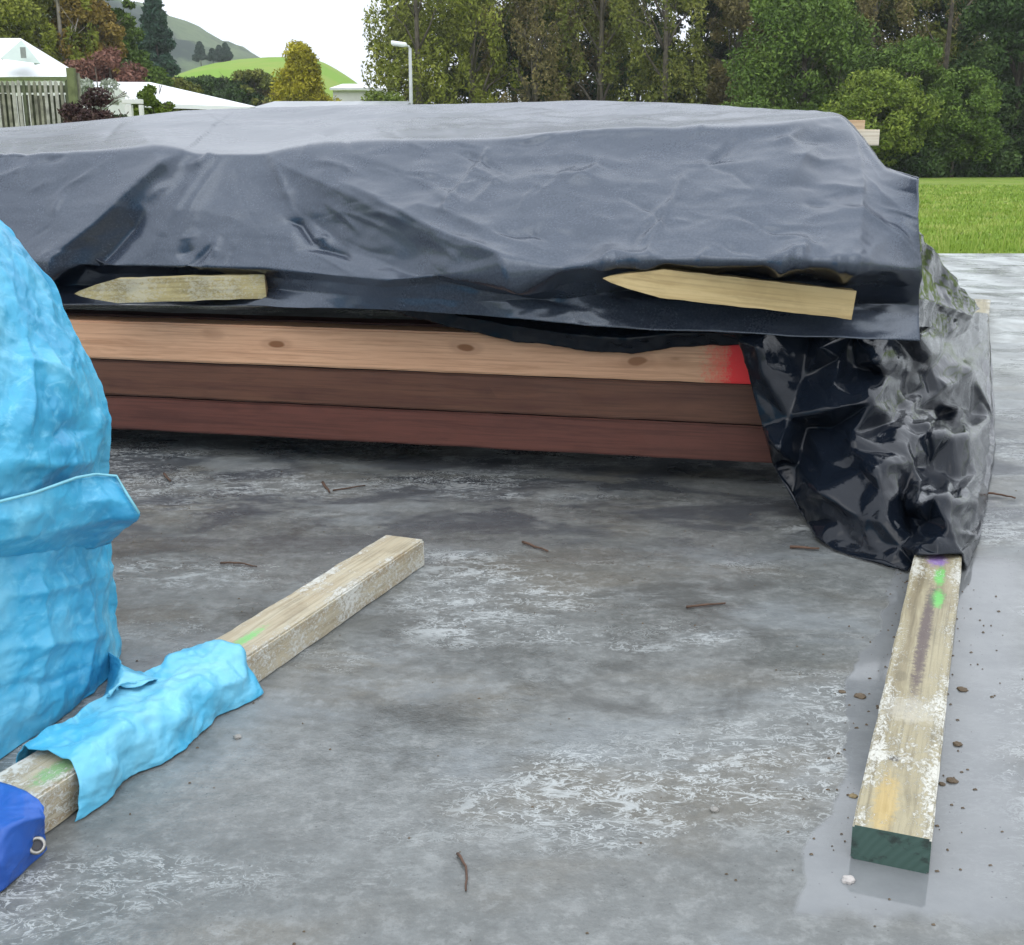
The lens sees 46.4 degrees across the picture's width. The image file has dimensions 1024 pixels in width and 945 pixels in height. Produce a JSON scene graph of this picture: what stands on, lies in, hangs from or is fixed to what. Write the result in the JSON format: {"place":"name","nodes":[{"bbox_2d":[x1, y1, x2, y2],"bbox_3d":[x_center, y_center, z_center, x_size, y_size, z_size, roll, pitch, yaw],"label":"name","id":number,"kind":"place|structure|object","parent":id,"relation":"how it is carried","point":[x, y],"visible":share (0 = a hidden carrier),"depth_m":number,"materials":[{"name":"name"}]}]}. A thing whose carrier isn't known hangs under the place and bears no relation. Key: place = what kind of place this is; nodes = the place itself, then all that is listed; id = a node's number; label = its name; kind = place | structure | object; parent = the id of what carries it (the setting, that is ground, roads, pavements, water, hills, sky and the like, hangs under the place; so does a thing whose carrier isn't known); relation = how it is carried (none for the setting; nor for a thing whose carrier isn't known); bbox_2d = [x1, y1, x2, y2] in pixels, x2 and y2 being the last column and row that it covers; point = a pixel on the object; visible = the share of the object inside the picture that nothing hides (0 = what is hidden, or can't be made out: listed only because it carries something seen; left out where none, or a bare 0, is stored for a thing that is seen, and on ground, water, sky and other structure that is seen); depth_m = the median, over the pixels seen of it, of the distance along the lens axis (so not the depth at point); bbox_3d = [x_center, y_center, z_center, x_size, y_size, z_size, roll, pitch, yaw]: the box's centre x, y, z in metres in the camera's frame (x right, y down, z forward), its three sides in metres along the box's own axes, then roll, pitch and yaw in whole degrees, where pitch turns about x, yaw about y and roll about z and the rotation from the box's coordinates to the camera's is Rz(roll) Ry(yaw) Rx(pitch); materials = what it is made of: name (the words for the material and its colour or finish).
{"place":"outdoors","nodes":[
{"label":"outdoors","id":0,"kind":"place"},
{"bbox_2d":[0,38,125,125],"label":"house","id":1,"kind":"structure","parent":0,"point":[21,60],"depth_m":29.03,"materials":[{"name":"white paint"}]},
{"bbox_2d":[11,0,259,73],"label":"hill","id":2,"kind":"structure","parent":0,"point":[187,36],"depth_m":504.88,"materials":[{"name":"green plant"}]},
{"bbox_2d":[174,57,357,100],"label":"hill","id":3,"kind":"structure","parent":0,"point":[331,76],"depth_m":200.84,"materials":[{"name":"green plant"}]},
{"bbox_2d":[192,41,205,65],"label":"conifer","id":4,"kind":"object","parent":3,"relation":"on","point":[199,54],"visible":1,"depth_m":220.73,"materials":[{"name":"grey plant"}]},
{"bbox_2d":[205,48,215,62],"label":"conifer","id":5,"kind":"object","parent":3,"relation":"on","point":[210,56],"visible":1,"depth_m":221.02,"materials":[{"name":"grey plant"}]},
{"bbox_2d":[214,45,221,62],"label":"conifer","id":6,"kind":"object","parent":3,"relation":"on","point":[218,57],"visible":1,"depth_m":220.87,"materials":[{"name":"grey plant"}]},
{"bbox_2d":[218,42,232,61],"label":"conifer","id":7,"kind":"object","parent":3,"relation":"on","point":[225,53],"visible":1,"depth_m":220.71,"materials":[{"name":"green plant"}]},
{"bbox_2d":[330,84,386,100],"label":"building","id":8,"kind":"structure","parent":0,"point":[349,92],"depth_m":66.82,"materials":[{"name":"paint"}]},
{"bbox_2d":[0,253,1023,944],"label":"concrete slab","id":9,"kind":"structure","parent":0,"point":[566,787],"depth_m":1.98,"materials":[{"name":"grey concrete"}]},
{"bbox_2d":[0,220,263,891],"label":"blue tarpaulin","id":10,"kind":"object","parent":9,"relation":"on","point":[69,511],"visible":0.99,"depth_m":1.89,"materials":[{"name":"plastic"}]},
{"bbox_2d":[0,535,423,832],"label":"timber bearer","id":11,"kind":"object","parent":9,"relation":"on","point":[272,638],"visible":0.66,"depth_m":2.24,"materials":[{"name":"brown wood"}]},
{"bbox_2d":[233,734,240,739],"bbox_3d":[-0.437,0.420,1.899,0.013,0.008,0.013,-10,18,-34],"label":"pebble","id":12,"kind":"object","parent":9,"relation":"on","point":[236,736],"visible":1,"depth_m":1.90,"materials":[{"name":"stone"}]},
{"bbox_2d":[220,561,256,566],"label":"twig","id":13,"kind":"object","parent":9,"relation":"on","point":[228,562],"visible":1,"depth_m":2.69,"materials":[{"name":"brown wood"}]},
{"bbox_2d":[321,481,329,492],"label":"twig","id":14,"kind":"object","parent":9,"relation":"on","point":[324,485],"visible":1,"depth_m":3.29,"materials":[{"name":"brown wood"}]},
{"bbox_2d":[333,485,364,490],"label":"twig","id":15,"kind":"object","parent":9,"relation":"on","point":[347,488],"visible":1,"depth_m":3.29,"materials":[{"name":"brown wood"}]},
{"bbox_2d":[456,852,467,890],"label":"twig","id":16,"kind":"object","parent":9,"relation":"on","point":[458,854],"visible":1,"depth_m":1.54,"materials":[{"name":"brown wood"}]},
{"bbox_2d":[522,541,547,551],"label":"twig","id":17,"kind":"object","parent":9,"relation":"on","point":[530,544],"visible":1,"depth_m":2.80,"materials":[{"name":"brown wood"}]},
{"bbox_2d":[60,452,1022,944],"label":"grit","id":18,"kind":"object","parent":9,"relation":"on","point":[780,670],"visible":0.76,"depth_m":1.93,"materials":[{"name":"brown stone"}]},
{"bbox_2d":[686,602,725,607],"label":"twig","id":19,"kind":"object","parent":9,"relation":"on","point":[697,605],"visible":1,"depth_m":2.44,"materials":[{"name":"brown wood"}]},
{"bbox_2d":[710,806,718,812],"bbox_3d":[0.286,0.476,1.689,0.012,0.008,0.012,10,18,33],"label":"pebble","id":20,"kind":"object","parent":9,"relation":"on","point":[714,809],"visible":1,"depth_m":1.69,"materials":[{"name":"stone"}]},
{"bbox_2d":[790,545,818,548],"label":"twig","id":21,"kind":"object","parent":9,"relation":"on","point":[796,546],"visible":1,"depth_m":2.79,"materials":[{"name":"brown wood"}]},
{"bbox_2d":[842,875,854,884],"bbox_3d":[0.430,0.520,1.526,0.017,0.011,0.017,5,16,17],"label":"pebble","id":22,"kind":"object","parent":9,"relation":"on","point":[848,879],"visible":1,"depth_m":1.52,"materials":[{"name":"stone"}]},
{"bbox_2d":[849,793,857,797],"bbox_3d":[0.493,0.467,1.726,0.012,0.004,0.012,10,18,33],"label":"pebble","id":23,"kind":"object","parent":9,"relation":"on","point":[852,795],"visible":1,"depth_m":1.72,"materials":[{"name":"beige stone"}]},
{"bbox_2d":[854,693,866,698],"bbox_3d":[0.595,0.382,2.043,0.020,0.005,0.022,7,17,25],"label":"pebble","id":24,"kind":"object","parent":9,"relation":"on","point":[860,695],"visible":1,"depth_m":2.04,"materials":[{"name":"brown stone"}]},
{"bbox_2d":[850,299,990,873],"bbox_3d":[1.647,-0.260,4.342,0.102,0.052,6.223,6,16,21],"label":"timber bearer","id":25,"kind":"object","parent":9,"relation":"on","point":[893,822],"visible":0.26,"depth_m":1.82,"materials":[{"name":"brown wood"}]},
{"bbox_2d":[105,395,771,462],"bbox_3d":[-0.870,-0.177,3.642,3.716,0.106,0.103,3,15,12],"label":"timber board","id":26,"kind":"object","parent":25,"relation":"on","point":[656,438],"visible":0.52,"depth_m":3.45,"materials":[{"name":"brown wood"}]},
{"bbox_2d":[90,358,761,424],"bbox_3d":[-0.872,-0.282,3.605,3.716,0.111,0.103,3,15,12],"label":"timber board","id":27,"kind":"object","parent":26,"relation":"on","point":[732,403],"visible":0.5,"depth_m":3.42,"materials":[{"name":"brown wood"}]},
{"bbox_2d":[67,315,750,383],"bbox_3d":[-0.874,-0.391,3.564,3.716,0.118,0.102,3,15,12],"label":"timber board","id":28,"kind":"object","parent":27,"relation":"on","point":[426,349],"visible":0.65,"depth_m":3.41,"materials":[{"name":"brown wood"}]},
{"bbox_2d":[0,100,921,353],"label":"black cover","id":29,"kind":"object","parent":28,"relation":"on","point":[528,222],"visible":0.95,"depth_m":3.19,"materials":[{"name":"plastic"}]},
{"bbox_2d":[75,274,267,302],"bbox_3d":[-0.972,-0.524,3.404,0.552,0.070,0.047,-2,15,1],"label":"wooden stake","id":30,"kind":"object","parent":29,"relation":"on","point":[185,288],"visible":0.98,"depth_m":3.38,"materials":[{"name":"brown wood"}]},
{"bbox_2d":[603,268,856,319],"bbox_3d":[0.521,-0.441,2.886,0.605,0.071,0.047,6,15,-1],"label":"wooden stake","id":31,"kind":"object","parent":29,"relation":"on","point":[742,291],"visible":1,"depth_m":2.87,"materials":[{"name":"brown wood"}]},
{"bbox_2d":[849,120,864,128],"bbox_3d":[0.948,-1.104,3.832,0.350,0.051,0.051,3,15,12],"label":"timber board","id":32,"kind":"object","parent":29,"relation":"on","point":[858,124],"visible":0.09,"depth_m":3.77,"materials":[{"name":"brown wood"}]},
{"bbox_2d":[857,129,879,145],"bbox_3d":[0.967,-1.049,3.743,0.350,0.050,0.051,3,15,12],"label":"timber board","id":33,"kind":"object","parent":29,"relation":"on","point":[870,136],"visible":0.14,"depth_m":3.69,"materials":[{"name":"brown wood"}]},
{"bbox_2d":[738,232,995,570],"bbox_3d":[1.575,-0.648,4.500,0.620,0.715,4.349,7,16,23],"label":"crumpled sheet","id":34,"kind":"object","parent":25,"relation":"on","point":[882,452],"visible":0.92,"depth_m":3.00,"materials":[{"name":"black plastic"}]},
{"bbox_2d":[946,777,958,783],"bbox_3d":[0.652,0.456,1.768,0.018,0.007,0.015,0,15,1],"label":"pebble","id":35,"kind":"object","parent":9,"relation":"on","point":[951,780],"visible":1,"depth_m":1.76,"materials":[{"name":"brown stone"}]},
{"bbox_2d":[953,741,962,746],"bbox_3d":[0.699,0.426,1.877,0.016,0.007,0.015,-7,17,-25],"label":"pebble","id":36,"kind":"object","parent":9,"relation":"on","point":[957,743],"visible":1,"depth_m":1.87,"materials":[{"name":"brown stone"}]},
{"bbox_2d":[957,686,968,691],"bbox_3d":[0.780,0.375,2.069,0.018,0.005,0.020,-2,15,-9],"label":"pebble","id":37,"kind":"object","parent":9,"relation":"on","point":[961,689],"visible":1,"depth_m":2.06,"materials":[{"name":"brown stone"}]},
{"bbox_2d":[988,492,1015,498],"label":"twig","id":38,"kind":"object","parent":9,"relation":"on","point":[994,493],"visible":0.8,"depth_m":3.22,"materials":[{"name":"brown wood"}]},
{"bbox_2d":[122,0,988,103],"label":"sky","id":39,"kind":"structure","parent":0,"point":[333,30],"materials":[{"name":"white"}]},
{"bbox_2d":[918,176,1023,252],"bbox_3d":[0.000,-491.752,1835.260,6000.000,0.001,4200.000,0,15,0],"label":"ground","id":40,"kind":"structure","parent":0,"point":[968,181],"depth_m":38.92,"materials":[{"name":"green plant"}]},
{"bbox_2d":[0,0,56,53],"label":"tree","id":41,"kind":"object","parent":40,"relation":"on","point":[18,8],"visible":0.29,"depth_m":47.71,"materials":[{"name":"green plant"}]},
{"bbox_2d":[0,0,76,53],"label":"tree","id":42,"kind":"object","parent":40,"relation":"on","point":[37,31],"visible":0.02,"depth_m":51.58,"materials":[{"name":"green plant"}]},
{"bbox_2d":[0,68,81,127],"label":"picket fence","id":43,"kind":"object","parent":40,"relation":"on","point":[43,110],"visible":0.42,"depth_m":15.28,"materials":[{"name":"white wood"}]},
{"bbox_2d":[16,0,98,63],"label":"tree","id":44,"kind":"object","parent":40,"relation":"on","point":[51,33],"visible":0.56,"depth_m":48.73,"materials":[{"name":"green plant"}]},
{"bbox_2d":[42,0,128,73],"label":"tree","id":45,"kind":"object","parent":40,"relation":"on","point":[99,14],"visible":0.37,"depth_m":49.36,"materials":[{"name":"green plant"}]},
{"bbox_2d":[57,86,121,122],"bbox_3d":[-5.111,-3.833,14.731,1.083,1.777,0.964,0,15,0],"label":"shrub","id":46,"kind":"object","parent":40,"relation":"on","point":[71,112],"visible":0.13,"depth_m":14.46,"materials":[{"name":"red plant"}]},
{"bbox_2d":[80,67,126,113],"bbox_3d":[-5.778,-4.603,16.893,0.758,2.138,0.834,-4,16,-15],"label":"shrub","id":47,"kind":"object","parent":40,"relation":"on","point":[86,83],"visible":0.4,"depth_m":16.87,"materials":[{"name":"grey plant"}]},
{"bbox_2d":[64,45,147,107],"bbox_3d":[-15.458,-13.889,46.078,3.801,4.959,3.308,0,15,0],"label":"tree","id":48,"kind":"object","parent":40,"relation":"on","point":[105,61],"visible":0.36,"depth_m":45.10,"materials":[{"name":"red plant"}]},
{"bbox_2d":[84,0,145,62],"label":"tree","id":49,"kind":"object","parent":40,"relation":"on","point":[132,36],"visible":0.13,"depth_m":56.45,"materials":[{"name":"green plant"}]},
{"bbox_2d":[111,109,128,117],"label":"shrub","id":50,"kind":"object","parent":40,"relation":"on","point":[117,115],"depth_m":14.79,"materials":[{"name":"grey plant"}]},
{"bbox_2d":[108,79,143,116],"bbox_3d":[-5.870,-4.965,18.340,0.503,2.079,0.110,0,15,0],"label":"pergola","id":51,"kind":"object","parent":40,"relation":"on","point":[129,108],"visible":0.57,"depth_m":18.13,"materials":[{"name":"white wood"}]},
{"bbox_2d":[119,48,174,113],"bbox_3d":[-16.442,-15.876,52.621,3.190,5.400,3.014,14,20,41],"label":"tree","id":52,"kind":"object","parent":40,"relation":"on","point":[156,74],"visible":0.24,"depth_m":51.83,"materials":[{"name":"green plant"}]},
{"bbox_2d":[131,84,172,115],"bbox_3d":[-5.759,-5.213,19.304,0.850,2.069,0.782,0,15,0],"label":"shrub","id":53,"kind":"object","parent":40,"relation":"on","point":[146,94],"visible":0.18,"depth_m":18.98,"materials":[{"name":"green plant"}]},
{"bbox_2d":[134,0,181,80],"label":"conifer","id":54,"kind":"object","parent":40,"relation":"on","point":[158,43],"visible":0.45,"depth_m":89.05,"materials":[{"name":"green plant"}]},
{"bbox_2d":[163,101,175,111],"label":"shrub","id":55,"kind":"object","parent":40,"relation":"on","point":[170,104],"visible":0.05,"depth_m":19.09,"materials":[{"name":"green plant"}]},
{"bbox_2d":[92,82,255,108],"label":"house","id":56,"kind":"structure","parent":40,"relation":"on","point":[181,99],"depth_m":37.79,"materials":[{"name":"paint"}]},
{"bbox_2d":[170,76,203,111],"bbox_3d":[-16.784,-17.288,59.400,3.073,4.616,3.481,10,18,32],"label":"tree","id":57,"kind":"object","parent":40,"relation":"on","point":[181,83],"visible":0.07,"depth_m":58.70,"materials":[{"name":"green plant"}]},
{"bbox_2d":[176,74,225,109],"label":"bush","id":58,"kind":"object","parent":40,"relation":"on","point":[201,80],"visible":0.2,"depth_m":78.76,"materials":[{"name":"green plant"}]},
{"bbox_2d":[201,74,263,109],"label":"bush","id":59,"kind":"object","parent":40,"relation":"on","point":[235,92],"visible":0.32,"depth_m":78.96,"materials":[{"name":"green plant"}]},
{"bbox_2d":[230,68,276,104],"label":"bush","id":60,"kind":"object","parent":40,"relation":"on","point":[261,79],"visible":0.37,"depth_m":79.33,"materials":[{"name":"green plant"}]},
{"bbox_2d":[259,88,278,104],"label":"bush","id":61,"kind":"object","parent":40,"relation":"on","point":[266,92],"visible":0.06,"depth_m":79.74,"materials":[{"name":"green plant"}]},
{"bbox_2d":[268,39,341,101],"bbox_3d":[-10.682,-17.798,59.347,5.426,7.043,5.297,0,15,0],"label":"conifer","id":62,"kind":"object","parent":40,"relation":"on","point":[300,79],"visible":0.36,"depth_m":58.27,"materials":[{"name":"yellow plant"}]},
{"bbox_2d":[255,101,409,107],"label":"shed","id":63,"kind":"structure","parent":40,"relation":"on","point":[296,103],"depth_m":47.05,"materials":[{"name":"white metal"}]},
{"bbox_2d":[361,90,404,100],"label":"bush","id":64,"kind":"object","parent":40,"relation":"on","point":[390,96],"visible":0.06,"depth_m":51.07,"materials":[{"name":"green plant"}]},
{"bbox_2d":[391,41,412,103],"bbox_3d":[-4.363,-14.528,47.870,0.825,5.234,0.280,0,15,0],"label":"street lamp","id":65,"kind":"object","parent":40,"relation":"on","point":[399,44],"visible":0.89,"depth_m":47.37,"materials":[{"name":"metal"}]},
{"bbox_2d":[361,0,474,103],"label":"tree","id":66,"kind":"object","parent":40,"relation":"on","point":[417,44],"visible":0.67,"depth_m":52.63,"materials":[{"name":"green plant"}]},
{"bbox_2d":[365,0,512,103],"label":"tree","id":67,"kind":"object","parent":40,"relation":"on","point":[395,30],"visible":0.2,"depth_m":58.03,"materials":[{"name":"green plant"}]},
{"bbox_2d":[422,0,523,103],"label":"tree","id":68,"kind":"object","parent":40,"relation":"on","point":[478,94],"visible":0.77,"depth_m":53.56,"materials":[{"name":"green plant"}]},
{"bbox_2d":[439,0,588,102],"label":"tree","id":69,"kind":"object","parent":40,"relation":"on","point":[506,38],"visible":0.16,"depth_m":57.93,"materials":[{"name":"green plant"}]},
{"bbox_2d":[475,0,584,102],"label":"tree","id":70,"kind":"object","parent":40,"relation":"on","point":[536,66],"visible":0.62,"depth_m":53.27,"materials":[{"name":"green plant"}]},
{"bbox_2d":[497,0,651,101],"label":"tree","id":71,"kind":"object","parent":40,"relation":"on","point":[593,66],"visible":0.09,"depth_m":58.11,"materials":[{"name":"green plant"}]},
{"bbox_2d":[538,0,659,101],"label":"tree","id":72,"kind":"object","parent":40,"relation":"on","point":[617,39],"visible":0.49,"depth_m":53.90,"materials":[{"name":"green plant"}]},
{"bbox_2d":[561,0,719,102],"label":"tree","id":73,"kind":"object","parent":40,"relation":"on","point":[659,51],"visible":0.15,"depth_m":58.10,"materials":[{"name":"green plant"}]},
{"bbox_2d":[609,0,709,103],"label":"tree","id":74,"kind":"object","parent":40,"relation":"on","point":[663,79],"visible":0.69,"depth_m":52.42,"materials":[{"name":"green plant"}]},
{"bbox_2d":[630,0,768,104],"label":"tree","id":75,"kind":"object","parent":40,"relation":"on","point":[691,69],"visible":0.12,"depth_m":57.77,"materials":[{"name":"green plant"}]},
{"bbox_2d":[697,0,790,105],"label":"tree","id":76,"kind":"object","parent":40,"relation":"on","point":[736,15],"visible":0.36,"depth_m":54.16,"materials":[{"name":"green plant"}]},
{"bbox_2d":[718,79,791,109],"bbox_3d":[9.845,-13.993,49.192,3.823,4.440,3.511,8,17,26],"label":"bush","id":77,"kind":"object","parent":40,"relation":"on","point":[753,102],"visible":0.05,"depth_m":48.13,"materials":[{"name":"green plant"}]},
{"bbox_2d":[684,0,826,109],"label":"tree","id":78,"kind":"object","parent":40,"relation":"on","point":[720,48],"visible":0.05,"depth_m":58.91,"materials":[{"name":"green plant"}]},
{"bbox_2d":[720,0,881,115],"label":"tree","id":79,"kind":"object","parent":40,"relation":"on","point":[805,25],"visible":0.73,"depth_m":48.72,"materials":[{"name":"green plant"}]},
{"bbox_2d":[767,0,907,104],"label":"tree","id":80,"kind":"object","parent":40,"relation":"on","point":[855,9],"visible":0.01,"depth_m":57.54,"materials":[{"name":"green plant"}]},
{"bbox_2d":[824,0,922,74],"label":"tree","id":81,"kind":"object","parent":40,"relation":"on","point":[873,12],"visible":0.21,"depth_m":53.85,"materials":[{"name":"green plant"}]},
{"bbox_2d":[815,66,945,166],"bbox_3d":[14.313,-13.813,47.173,4.808,4.231,4.927,0,15,0],"label":"bush","id":82,"kind":"object","parent":40,"relation":"on","point":[875,91],"visible":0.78,"depth_m":45.87,"materials":[{"name":"green plant"}]},
{"bbox_2d":[833,0,963,114],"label":"tree","id":83,"kind":"object","parent":40,"relation":"on","point":[942,36],"visible":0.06,"depth_m":57.22,"materials":[{"name":"green plant"}]},
{"bbox_2d":[855,34,965,169],"bbox_3d":[16.234,-14.957,48.818,4.703,5.585,4.449,0,15,0],"label":"bush","id":84,"kind":"object","parent":40,"relation":"on","point":[915,58],"visible":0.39,"depth_m":47.78,"materials":[{"name":"green plant"}]},
{"bbox_2d":[878,130,960,177],"bbox_3d":[16.221,-12.728,48.395,3.685,2.498,3.519,-13,20,-40],"label":"bush","id":85,"kind":"object","parent":40,"relation":"on","point":[931,163],"visible":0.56,"depth_m":47.32,"materials":[{"name":"green plant"}]},
{"bbox_2d":[906,0,983,92],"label":"tree","id":86,"kind":"object","parent":40,"relation":"on","point":[945,62],"visible":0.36,"depth_m":53.73,"materials":[{"name":"green plant"}]},
{"bbox_2d":[878,0,1019,91],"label":"tree","id":87,"kind":"object","parent":40,"relation":"on","point":[937,18],"visible":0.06,"depth_m":57.46,"materials":[{"name":"green plant"}]},
{"bbox_2d":[917,64,1009,176],"bbox_3d":[17.719,-14.111,48.004,4.248,4.377,3.663,0,15,0],"label":"bush","id":88,"kind":"object","parent":40,"relation":"on","point":[979,105],"visible":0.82,"depth_m":47.22,"materials":[{"name":"green plant"}]},
{"bbox_2d":[923,0,1023,134],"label":"tree","id":89,"kind":"object","parent":40,"relation":"on","point":[1012,80],"visible":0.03,"depth_m":58.24,"materials":[{"name":"green plant"}]},
{"bbox_2d":[949,125,1022,176],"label":"bush","id":90,"kind":"object","parent":40,"relation":"on","point":[1002,163],"visible":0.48,"depth_m":48.32,"materials":[{"name":"green plant"}]},
{"bbox_2d":[955,0,1023,146],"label":"tree","id":91,"kind":"object","parent":40,"relation":"on","point":[994,16],"visible":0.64,"depth_m":48.60,"materials":[{"name":"green plant"}]},
{"bbox_2d":[1008,119,1023,176],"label":"bush","id":92,"kind":"object","parent":40,"relation":"on","point":[1020,170],"visible":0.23,"depth_m":48.82,"materials":[{"name":"green plant"}]},
{"bbox_3d":[-0.797,-0.309,3.706,3.614,0.111,0.102,3,15,12],"label":"timber board","id":93,"kind":"object","parent":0,"visible":0},
{"bbox_2d":[64,309,445,326],"bbox_3d":[-0.796,-0.421,3.676,3.614,0.118,0.103,3,15,12],"label":"timber board","id":94,"kind":"object","parent":93,"relation":"on","point":[301,319],"visible":0.16,"depth_m":3.64,"materials":[{"name":"brown wood"}]}
]}

